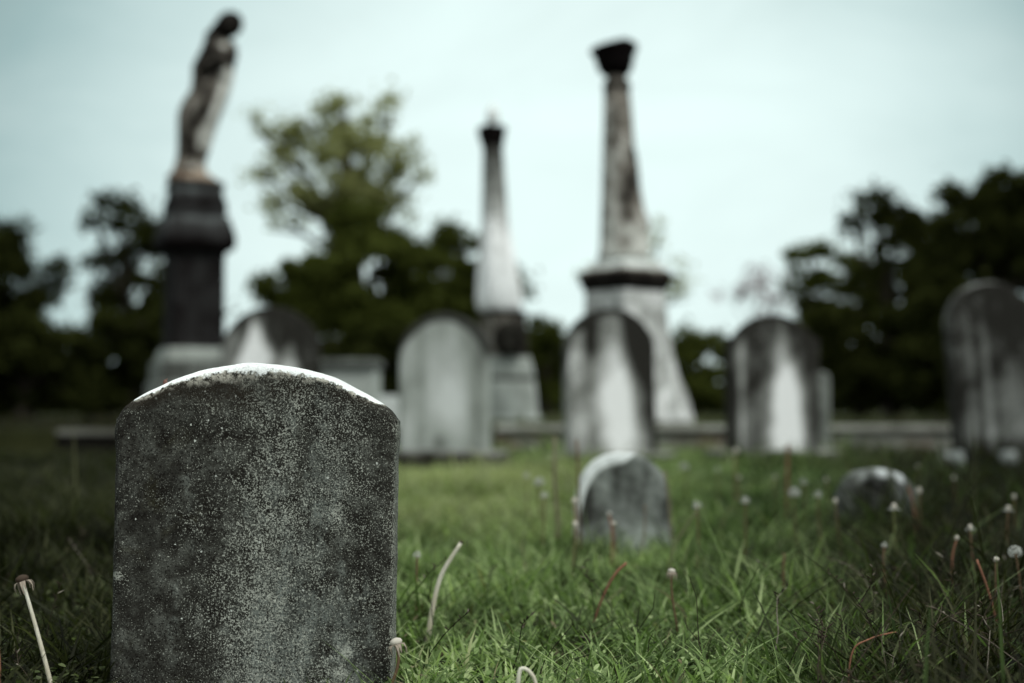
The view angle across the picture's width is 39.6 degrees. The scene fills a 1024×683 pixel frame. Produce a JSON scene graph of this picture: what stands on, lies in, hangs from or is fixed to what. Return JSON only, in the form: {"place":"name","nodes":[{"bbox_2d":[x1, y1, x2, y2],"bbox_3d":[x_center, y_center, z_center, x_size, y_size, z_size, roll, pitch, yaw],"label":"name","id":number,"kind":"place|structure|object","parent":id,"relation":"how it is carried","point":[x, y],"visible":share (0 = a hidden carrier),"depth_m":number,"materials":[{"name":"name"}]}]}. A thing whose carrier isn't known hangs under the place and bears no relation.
{"place":"outdoors","nodes":[
{"label":"outdoors","id":0,"kind":"place"},
{"bbox_2d":[0,406,1023,682],"bbox_3d":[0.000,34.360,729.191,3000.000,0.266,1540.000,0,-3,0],"label":"ground","id":1,"kind":"structure","parent":0,"point":[36,438],"depth_m":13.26,"materials":[{"name":"green plant"}]},
{"bbox_2d":[14,574,52,682],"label":"dandelion stalk","id":2,"kind":"object","parent":1,"relation":"on","point":[21,580],"visible":1,"depth_m":2.00,"materials":[{"name":"beige plant"}]},
{"bbox_2d":[0,211,77,329],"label":"dark tree","id":3,"kind":"object","parent":1,"relation":"on","point":[17,265],"visible":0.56,"depth_m":29.84,"materials":[{"name":"green plant"}]},
{"bbox_2d":[0,299,159,417],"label":"dark shrub","id":4,"kind":"object","parent":1,"relation":"on","point":[38,360],"visible":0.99,"depth_m":26.71,"materials":[{"name":"green plant"}]},
{"bbox_2d":[55,429,115,454],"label":"plot wall","id":5,"kind":"structure","parent":1,"relation":"on","point":[90,439],"depth_m":12.77,"materials":[{"name":"stone"}]},
{"bbox_2d":[62,302,162,417],"bbox_3d":[-6.855,0.484,28.060,3.988,2.669,2.390,0,-3,0],"label":"dark shrub","id":6,"kind":"object","parent":1,"relation":"on","point":[134,376],"visible":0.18,"depth_m":27.48,"materials":[{"name":"green plant"}]},
{"bbox_2d":[71,186,239,405],"bbox_3d":[-7.807,-0.683,31.166,3.618,5.290,2.362,0,-3,0],"label":"dark tree","id":7,"kind":"object","parent":1,"relation":"on","point":[121,284],"visible":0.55,"depth_m":30.87,"materials":[{"name":"green plant"}]},
{"bbox_2d":[145,179,235,392],"bbox_3d":[-3.587,-0.318,16.032,0.938,2.921,0.938,1,-3,-24],"label":"pedestal","id":8,"kind":"object","parent":1,"relation":"on","point":[194,242],"visible":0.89,"depth_m":15.76,"materials":[{"name":"grey stone"}]},
{"bbox_2d":[166,11,242,183],"bbox_3d":[-3.495,-2.764,16.175,0.832,1.977,0.594,1,-3,-14],"label":"statue","id":9,"kind":"object","parent":8,"relation":"on","point":[202,106],"visible":1,"depth_m":15.99,"materials":[{"name":"stone"}]},
{"bbox_2d":[110,363,400,682],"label":"headstone","id":10,"kind":"object","parent":1,"relation":"on","point":[256,525],"visible":1,"depth_m":2.12,"materials":[{"name":"stone"}]},
{"bbox_2d":[222,307,320,372],"bbox_3d":[-2.182,0.434,12.894,0.980,1.498,0.400,0,-3,-6],"label":"headstone","id":11,"kind":"object","parent":1,"relation":"on","point":[276,336],"visible":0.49,"depth_m":12.86,"materials":[{"name":"stone"}]},
{"bbox_2d":[235,77,435,282],"bbox_3d":[-4.993,-2.508,39.913,5.728,9.753,2.970,0,-3,0],"label":"broad tree","id":12,"kind":"object","parent":1,"relation":"on","point":[312,200],"visible":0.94,"depth_m":40.00,"materials":[{"name":"green plant"}]},
{"bbox_2d":[243,194,455,363],"bbox_3d":[-4.129,-0.790,35.980,5.462,5.902,3.679,0,-3,0],"label":"dark tree","id":13,"kind":"object","parent":1,"relation":"on","point":[328,283],"visible":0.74,"depth_m":35.43,"materials":[{"name":"green plant"}]},
{"bbox_2d":[306,312,411,395],"bbox_3d":[-3.952,0.670,33.058,5.166,2.764,3.170,0,-3,0],"label":"dark shrub","id":14,"kind":"object","parent":1,"relation":"on","point":[381,342],"visible":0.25,"depth_m":32.61,"materials":[{"name":"green plant"}]},
{"bbox_2d":[321,359,398,418],"bbox_3d":[-1.639,0.606,15.033,0.903,0.824,0.930,0,-3,0],"label":"chest tomb","id":15,"kind":"object","parent":1,"relation":"on","point":[363,375],"visible":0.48,"depth_m":14.70,"materials":[{"name":"grey stone"}]},
{"bbox_2d":[388,638,406,682],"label":"dandelion stalk","id":16,"kind":"object","parent":1,"relation":"on","point":[396,643],"visible":0.99,"depth_m":2.08,"materials":[{"name":"white plant"}]},
{"bbox_2d":[413,551,420,615],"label":"dandelion stalk","id":17,"kind":"object","parent":1,"relation":"on","point":[417,555],"visible":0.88,"depth_m":2.73,"materials":[{"name":"plant"}]},
{"bbox_2d":[425,540,462,642],"bbox_3d":[-0.125,0.463,2.601,0.072,0.198,0.011,0,-3,0],"label":"dandelion stalk","id":18,"kind":"object","parent":1,"relation":"on","point":[440,577],"visible":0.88,"depth_m":2.60,"materials":[{"name":"beige plant"}]},
{"bbox_2d":[399,312,509,470],"bbox_3d":[-0.455,0.418,9.691,0.840,1.227,0.440,0,-3,9],"label":"headstone","id":19,"kind":"object","parent":1,"relation":"on","point":[444,376],"visible":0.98,"depth_m":9.61,"materials":[{"name":"grey stone"}]},
{"bbox_2d":[419,213,541,328],"bbox_3d":[-1.413,-0.606,38.249,4.437,5.756,2.821,0,-3,0],"label":"green tree","id":20,"kind":"object","parent":1,"relation":"on","point":[459,282],"visible":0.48,"depth_m":37.86,"materials":[{"name":"green plant"}]},
{"bbox_2d":[37,326,933,413],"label":"distant treeline","id":21,"kind":"object","parent":1,"relation":"on","point":[845,407],"visible":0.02,"depth_m":54.85,"materials":[{"name":"green plant"}]},
{"bbox_2d":[476,103,542,423],"bbox_3d":[-0.077,-0.854,17.237,0.727,4.121,0.775,1,-3,-26],"label":"column monument","id":22,"kind":"object","parent":1,"relation":"on","point":[502,317],"depth_m":17.06,"materials":[{"name":"grey stone"}]},
{"bbox_2d":[0,484,1023,682],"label":"dry weeds","id":23,"kind":"object","parent":1,"relation":"on","point":[918,665],"visible":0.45,"depth_m":2.36,"materials":[{"name":"green plant"}]},
{"bbox_2d":[516,666,536,682],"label":"dandelion stalk","id":24,"kind":"object","parent":1,"relation":"on","point":[527,670],"visible":1,"depth_m":1.88,"materials":[{"name":"white plant"}]},
{"bbox_2d":[523,472,529,527],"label":"dandelion stalk","id":25,"kind":"object","parent":1,"relation":"on","point":[526,476],"visible":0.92,"depth_m":4.91,"materials":[{"name":"green plant"}]},
{"bbox_2d":[534,477,543,529],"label":"dandelion stalk","id":26,"kind":"object","parent":1,"relation":"on","point":[536,482],"visible":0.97,"depth_m":4.49,"materials":[{"name":"green plant"}]},
{"bbox_2d":[540,491,548,546],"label":"dandelion stalk","id":27,"kind":"object","parent":1,"relation":"on","point":[544,495],"visible":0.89,"depth_m":3.81,"materials":[{"name":"green plant"}]},
{"bbox_2d":[526,313,566,414],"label":"green bush","id":28,"kind":"object","parent":1,"relation":"on","point":[547,337],"visible":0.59,"depth_m":43.71,"materials":[{"name":"green plant"}]},
{"bbox_2d":[553,436,559,538],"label":"dry stalk","id":29,"kind":"object","parent":1,"relation":"on","point":[555,492],"visible":0.83,"depth_m":4.08,"materials":[{"name":"brown plant"}]},
{"bbox_2d":[571,521,577,576],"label":"dandelion stalk","id":30,"kind":"object","parent":1,"relation":"on","point":[574,523],"visible":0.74,"depth_m":3.28,"materials":[{"name":"green plant"}]},
{"bbox_2d":[572,498,576,533],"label":"dandelion stalk","id":31,"kind":"object","parent":1,"relation":"on","point":[574,501],"visible":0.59,"depth_m":3.53,"materials":[{"name":"plant"}]},
{"bbox_2d":[576,440,580,564],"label":"dry stalk","id":32,"kind":"object","parent":1,"relation":"on","point":[578,491],"visible":0.82,"depth_m":3.98,"materials":[{"name":"brown plant"}]},
{"bbox_2d":[593,562,626,622],"bbox_3d":[0.175,0.486,2.630,0.078,0.156,0.005,0,-3,0],"label":"dry stalk","id":33,"kind":"object","parent":1,"relation":"on","point":[609,583],"visible":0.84,"depth_m":2.63,"materials":[{"name":"brown plant"}]},
{"bbox_2d":[607,511,612,568],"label":"dandelion stalk","id":34,"kind":"object","parent":1,"relation":"on","point":[608,514],"visible":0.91,"depth_m":3.48,"materials":[{"name":"plant"}]},
{"bbox_2d":[545,308,677,461],"bbox_3d":[0.752,0.427,10.990,0.980,1.367,0.420,0,-3,-13],"label":"headstone","id":35,"kind":"object","parent":1,"relation":"on","point":[608,378],"visible":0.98,"depth_m":10.92,"materials":[{"name":"stone"}]},
{"bbox_2d":[611,522,618,580],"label":"dandelion stalk","id":36,"kind":"object","parent":1,"relation":"on","point":[613,523],"visible":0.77,"depth_m":3.38,"materials":[{"name":"plant"}]},
{"bbox_2d":[573,452,673,557],"bbox_3d":[0.330,0.526,4.235,0.292,0.390,0.134,-1,-6,0],"label":"footstone","id":37,"kind":"object","parent":1,"relation":"on","point":[621,487],"visible":0.6,"depth_m":4.18,"materials":[{"name":"grey stone"}]},
{"bbox_2d":[563,38,693,424],"bbox_3d":[1.262,-1.098,15.668,1.161,4.436,1.159,2,-3,-40],"label":"column monument","id":38,"kind":"object","parent":1,"relation":"on","point":[624,272],"depth_m":15.49,"materials":[{"name":"stone"}]},
{"bbox_2d":[575,214,704,304],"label":"thin tree","id":39,"kind":"object","parent":1,"relation":"on","point":[679,280],"visible":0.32,"depth_m":42.01,"materials":[{"name":"plant"}]},
{"bbox_2d":[639,504,645,556],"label":"dry stalk","id":40,"kind":"object","parent":1,"relation":"on","point":[644,526],"visible":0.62,"depth_m":3.68,"materials":[{"name":"plant"}]},
{"bbox_2d":[663,471,673,551],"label":"dry stalk","id":41,"kind":"object","parent":1,"relation":"on","point":[669,505],"visible":0.69,"depth_m":3.98,"materials":[{"name":"plant"}]},
{"bbox_2d":[666,568,677,631],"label":"dandelion stalk","id":42,"kind":"object","parent":1,"relation":"on","point":[671,572],"visible":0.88,"depth_m":2.53,"materials":[{"name":"plant"}]},
{"bbox_2d":[669,507,699,579],"bbox_3d":[0.409,0.500,3.380,0.075,0.214,0.005,0,-3,0],"label":"dry stalk","id":43,"kind":"object","parent":1,"relation":"on","point":[679,537],"visible":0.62,"depth_m":3.38,"materials":[{"name":"brown plant"}]},
{"bbox_2d":[680,463,688,509],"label":"dandelion stalk","id":44,"kind":"object","parent":1,"relation":"on","point":[682,466],"visible":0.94,"depth_m":5.58,"materials":[{"name":"green plant"}]},
{"bbox_2d":[693,501,701,581],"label":"dandelion stalk","id":45,"kind":"object","parent":1,"relation":"on","point":[696,506],"visible":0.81,"depth_m":3.42,"materials":[{"name":"plant"}]},
{"bbox_2d":[670,315,727,414],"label":"green bush","id":46,"kind":"object","parent":1,"relation":"on","point":[694,348],"visible":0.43,"depth_m":42.46,"materials":[{"name":"green plant"}]},
{"bbox_2d":[714,467,720,509],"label":"dandelion stalk","id":47,"kind":"object","parent":1,"relation":"on","point":[718,484],"visible":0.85,"depth_m":5.38,"materials":[{"name":"green plant"}]},
{"bbox_2d":[495,425,951,452],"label":"plot wall","id":48,"kind":"structure","parent":1,"relation":"on","point":[667,435],"depth_m":12.72,"materials":[{"name":"stone"}]},
{"bbox_2d":[733,448,738,511],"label":"dandelion stalk","id":49,"kind":"object","parent":1,"relation":"on","point":[735,450],"visible":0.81,"depth_m":5.18,"materials":[{"name":"plant"}]},
{"bbox_2d":[737,475,740,518],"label":"dandelion stalk","id":50,"kind":"object","parent":1,"relation":"on","point":[739,477],"visible":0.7,"depth_m":4.80,"materials":[{"name":"green plant"}]},
{"bbox_2d":[741,496,749,568],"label":"dandelion stalk","id":51,"kind":"object","parent":1,"relation":"on","point":[744,501],"visible":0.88,"depth_m":3.60,"materials":[{"name":"green plant"}]},
{"bbox_2d":[708,259,794,322],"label":"bare tree","id":52,"kind":"object","parent":1,"relation":"on","point":[746,288],"visible":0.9,"depth_m":45.94,"materials":[{"name":"grey plant"}]},
{"bbox_2d":[703,314,843,462],"bbox_3d":[2.012,0.444,10.991,1.020,1.302,0.420,1,-3,-13],"label":"headstone","id":53,"kind":"object","parent":1,"relation":"on","point":[771,377],"visible":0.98,"depth_m":10.92,"materials":[{"name":"stone"}]},
{"bbox_2d":[773,475,777,517],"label":"dandelion stalk","id":54,"kind":"object","parent":1,"relation":"on","point":[774,492],"visible":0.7,"depth_m":4.86,"materials":[{"name":"green plant"}]},
{"bbox_2d":[782,553,785,605],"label":"dry stalk","id":55,"kind":"object","parent":1,"relation":"on","point":[783,566],"visible":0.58,"depth_m":2.93,"materials":[{"name":"green plant"}]},
{"bbox_2d":[785,444,789,517],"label":"dry stalk","id":56,"kind":"object","parent":1,"relation":"on","point":[787,475],"visible":0.72,"depth_m":4.98,"materials":[{"name":"brown plant"}]},
{"bbox_2d":[789,487,800,555],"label":"dandelion stalk","id":57,"kind":"object","parent":1,"relation":"on","point":[791,492],"visible":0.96,"depth_m":3.93,"materials":[{"name":"white plant"}]},
{"bbox_2d":[800,478,807,528],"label":"dandelion stalk","id":58,"kind":"object","parent":1,"relation":"on","point":[802,480],"visible":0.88,"depth_m":4.50,"materials":[{"name":"green plant"}]},
{"bbox_2d":[813,490,822,559],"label":"dandelion stalk","id":59,"kind":"object","parent":1,"relation":"on","point":[817,495],"visible":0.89,"depth_m":3.84,"materials":[{"name":"white plant"}]},
{"bbox_2d":[819,372,830,448],"bbox_3d":[2.742,0.745,12.679,0.168,0.951,0.140,0,-3,0],"label":"headstone","id":60,"kind":"object","parent":1,"relation":"on","point":[824,384],"visible":0.37,"depth_m":12.62,"materials":[{"name":"grey stone"}]},
{"bbox_2d":[824,478,827,517],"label":"dandelion stalk","id":61,"kind":"object","parent":1,"relation":"on","point":[826,479],"visible":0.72,"depth_m":4.64,"materials":[{"name":"green plant"}]},
{"bbox_2d":[775,234,880,328],"bbox_3d":[8.175,-0.253,36.209,3.211,4.901,2.312,0,-3,0],"label":"dark tree","id":62,"kind":"object","parent":1,"relation":"on","point":[813,279],"visible":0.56,"depth_m":35.84,"materials":[{"name":"green plant"}]},
{"bbox_2d":[833,498,841,554],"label":"dandelion stalk","id":63,"kind":"object","parent":1,"relation":"on","point":[835,500],"visible":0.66,"depth_m":3.68,"materials":[{"name":"green plant"}]},
{"bbox_2d":[794,297,926,417],"bbox_3d":[6.879,0.469,29.020,4.103,2.775,2.720,0,-3,0],"label":"dark shrub","id":64,"kind":"object","parent":1,"relation":"on","point":[855,371],"visible":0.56,"depth_m":28.47,"materials":[{"name":"green plant"}]},
{"bbox_2d":[848,632,895,680],"bbox_3d":[0.500,0.468,1.980,0.071,0.129,0.003,0,-3,0],"label":"dry stalk","id":65,"kind":"object","parent":1,"relation":"on","point":[860,643],"visible":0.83,"depth_m":1.98,"materials":[{"name":"brown plant"}]},
{"bbox_2d":[833,468,918,529],"bbox_3d":[1.199,0.581,4.681,0.272,0.325,0.124,1,-6,-6],"label":"footstone","id":66,"kind":"object","parent":1,"relation":"on","point":[876,483],"visible":0.31,"depth_m":4.64,"materials":[{"name":"stone"}]},
{"bbox_2d":[881,542,888,604],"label":"dandelion stalk","id":67,"kind":"object","parent":1,"relation":"on","point":[883,545],"visible":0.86,"depth_m":2.83,"materials":[{"name":"green plant"}]},
{"bbox_2d":[834,177,949,416],"bbox_3d":[9.017,-0.929,33.253,3.097,5.943,2.294,0,-3,0],"label":"dark tree","id":68,"kind":"object","parent":1,"relation":"on","point":[877,274],"visible":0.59,"depth_m":32.99,"materials":[{"name":"green plant"}]},
{"bbox_2d":[886,503,897,554],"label":"dandelion stalk","id":69,"kind":"object","parent":1,"relation":"on","point":[893,506],"visible":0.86,"depth_m":3.28,"materials":[{"name":"green plant"}]},
{"bbox_2d":[907,485,916,534],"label":"dry stalk","id":70,"kind":"object","parent":1,"relation":"on","point":[912,500],"visible":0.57,"depth_m":3.88,"materials":[{"name":"brown plant"}]},
{"bbox_2d":[916,487,921,541],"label":"dandelion stalk","id":71,"kind":"object","parent":1,"relation":"on","point":[918,490],"visible":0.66,"depth_m":3.88,"materials":[{"name":"white plant"}]},
{"bbox_2d":[877,268,1023,417],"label":"dark shrub","id":72,"kind":"object","parent":1,"relation":"on","point":[920,342],"visible":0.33,"depth_m":27.72,"materials":[{"name":"green plant"}]},
{"bbox_2d":[940,451,964,465],"bbox_3d":[3.147,0.862,10.166,0.150,0.161,0.110,0,-3,0],"label":"marker stone","id":73,"kind":"object","parent":1,"relation":"on","point":[956,456],"visible":0.35,"depth_m":10.12,"materials":[{"name":"grey stone"}]},
{"bbox_2d":[951,475,956,531],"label":"dandelion stalk","id":74,"kind":"object","parent":1,"relation":"on","point":[953,476],"visible":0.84,"depth_m":4.83,"materials":[{"name":"green plant"}]},
{"bbox_2d":[951,535,958,587],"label":"dandelion stalk","id":75,"kind":"object","parent":1,"relation":"on","point":[953,550],"visible":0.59,"depth_m":2.83,"materials":[{"name":"plant"}]},
{"bbox_2d":[888,160,1023,339],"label":"dark tree","id":76,"kind":"object","parent":1,"relation":"on","point":[986,214],"visible":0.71,"depth_m":30.65,"materials":[{"name":"green plant"}]},
{"bbox_2d":[965,524,976,580],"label":"dandelion stalk","id":77,"kind":"object","parent":1,"relation":"on","point":[970,527],"visible":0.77,"depth_m":2.93,"materials":[{"name":"green plant"}]},
{"bbox_2d":[943,282,1023,461],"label":"headstone","id":78,"kind":"object","parent":1,"relation":"on","point":[983,330],"visible":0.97,"depth_m":10.42,"materials":[{"name":"stone"}]},
{"bbox_2d":[976,559,997,626],"bbox_3d":[0.820,0.464,2.431,0.051,0.181,0.004,0,-3,0],"label":"dry stalk","id":79,"kind":"object","parent":1,"relation":"on","point":[981,572],"visible":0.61,"depth_m":2.43,"materials":[{"name":"brown plant"}]},
{"bbox_2d":[993,557,998,601],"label":"dandelion stalk","id":80,"kind":"object","parent":1,"relation":"on","point":[994,559],"visible":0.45,"depth_m":2.53,"materials":[{"name":"green plant"}]},
{"bbox_2d":[998,451,1017,466],"bbox_3d":[3.548,0.863,10.171,0.110,0.161,0.100,0,-3,0],"label":"marker stone","id":81,"kind":"object","parent":1,"relation":"on","point":[1012,454],"visible":0.37,"depth_m":10.12,"materials":[{"name":"grey stone"}]},
{"bbox_2d":[1004,505,1013,560],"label":"dandelion stalk","id":82,"kind":"object","parent":1,"relation":"on","point":[1007,508],"visible":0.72,"depth_m":3.28,"materials":[{"name":"green plant"}]},
{"bbox_2d":[1012,494,1016,543],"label":"dandelion stalk","id":83,"kind":"object","parent":1,"relation":"on","point":[1014,496],"visible":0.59,"depth_m":3.76,"materials":[{"name":"green plant"}]},
{"bbox_2d":[1008,545,1022,595],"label":"dandelion stalk","id":84,"kind":"object","parent":1,"relation":"on","point":[1015,551],"visible":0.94,"depth_m":2.58,"materials":[{"name":"plant"}]},
{"bbox_2d":[0,0,1023,382],"label":"sky","id":85,"kind":"structure","parent":0,"point":[752,119],"materials":[{"name":"white"}]}
]}

